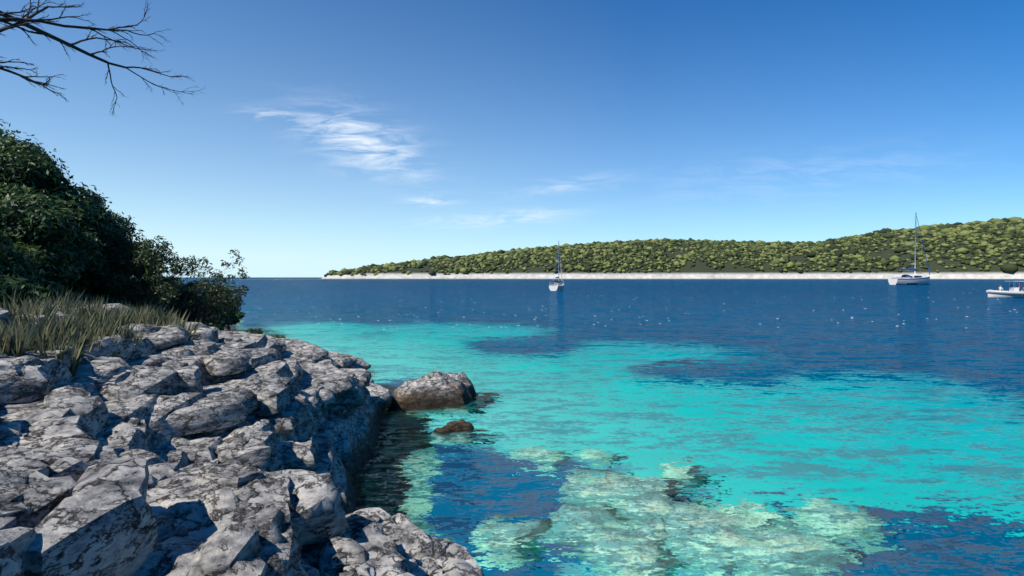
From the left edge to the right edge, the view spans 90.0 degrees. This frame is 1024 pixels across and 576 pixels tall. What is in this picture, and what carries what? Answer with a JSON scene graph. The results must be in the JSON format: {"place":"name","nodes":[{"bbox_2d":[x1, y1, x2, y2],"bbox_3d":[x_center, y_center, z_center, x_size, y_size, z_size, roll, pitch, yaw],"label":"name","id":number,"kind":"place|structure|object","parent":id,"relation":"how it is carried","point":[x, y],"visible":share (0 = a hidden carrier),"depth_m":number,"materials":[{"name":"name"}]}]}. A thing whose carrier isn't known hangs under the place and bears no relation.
{"place":"outdoors","nodes":[
{"label":"outdoors","id":0,"kind":"place"},
{"bbox_2d":[201,325,384,514],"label":"shore rock","id":1,"kind":"object","parent":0,"point":[325,437],"visible":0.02,"depth_m":7.14,"materials":[{"name":"stone"}]},
{"bbox_2d":[0,284,201,377],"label":"grass tufts","id":2,"kind":"object","parent":1,"relation":"on","point":[18,338],"visible":0.62,"depth_m":5.78,"materials":[{"name":"green plant"}]},
{"bbox_2d":[0,0,203,114],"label":"tree branches","id":3,"kind":"object","parent":1,"relation":"on","point":[6,18],"visible":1,"depth_m":1.65,"materials":[{"name":"black plant"}]},
{"bbox_2d":[0,157,232,324],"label":"shrub crowns","id":4,"kind":"object","parent":1,"relation":"on","point":[39,182],"visible":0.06,"depth_m":9.45,"materials":[{"name":"green plant"}]},
{"bbox_2d":[0,119,284,337],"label":"juniper shrub leaves","id":5,"kind":"object","parent":4,"relation":"attached to","point":[90,210],"visible":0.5,"depth_m":8.95,"materials":[{"name":"green plant"}]},
{"bbox_2d":[0,301,483,575],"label":"shore rock blocks","id":6,"kind":"structure","parent":1,"relation":"on","point":[154,456],"depth_m":2.88,"materials":[{"name":"stone"}]},
{"bbox_2d":[69,224,248,327],"bbox_3d":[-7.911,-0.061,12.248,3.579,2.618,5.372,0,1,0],"label":"olive bush leaves","id":7,"kind":"object","parent":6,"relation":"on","point":[161,286],"visible":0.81,"depth_m":10.85,"materials":[{"name":"green plant"}]},
{"bbox_2d":[390,370,475,430],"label":"boulders","id":8,"kind":"object","parent":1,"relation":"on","point":[435,387],"visible":0.18,"depth_m":11.28,"materials":[{"name":"stone"}]},
{"bbox_2d":[0,0,1023,276],"label":"sky","id":9,"kind":"structure","parent":0,"point":[322,136],"materials":[{"name":"blue"}]},
{"bbox_2d":[167,277,1023,575],"bbox_3d":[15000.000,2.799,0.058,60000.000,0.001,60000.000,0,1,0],"label":"sea","id":10,"kind":"structure","parent":0,"point":[827,427],"depth_m":10.08,"materials":[{"name":"liquid"}]},
{"bbox_2d":[549,241,563,290],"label":"sailboat","id":11,"kind":"object","parent":10,"relation":"on","point":[556,285],"visible":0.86,"depth_m":108.65,"materials":[{"name":"white plastic"}]},
{"bbox_2d":[257,281,1015,329],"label":"whitecap foam","id":12,"kind":"object","parent":10,"relation":"on","point":[647,320],"visible":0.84,"depth_m":36.03,"materials":[{"name":"grey"}]},
{"bbox_2d":[888,217,929,284],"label":"sailboat","id":13,"kind":"object","parent":10,"relation":"in","point":[914,279],"visible":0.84,"depth_m":194.99,"materials":[{"name":"white plastic"}]},
{"bbox_2d":[986,281,1023,297],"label":"motorboat","id":14,"kind":"object","parent":10,"relation":"on","point":[1014,292],"visible":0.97,"depth_m":70.52,"materials":[{"name":"white plastic"}]},
{"bbox_2d":[321,229,1023,278],"bbox_3d":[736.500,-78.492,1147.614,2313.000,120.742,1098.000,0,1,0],"label":"island terrain","id":15,"kind":"structure","parent":0,"point":[700,270],"depth_m":901.76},
{"bbox_2d":[324,217,1023,276],"bbox_3d":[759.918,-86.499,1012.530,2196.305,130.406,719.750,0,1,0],"label":"island trees","id":16,"kind":"object","parent":15,"relation":"on","point":[982,232],"visible":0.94,"depth_m":942.66,"materials":[{"name":"green plant"}]}
]}

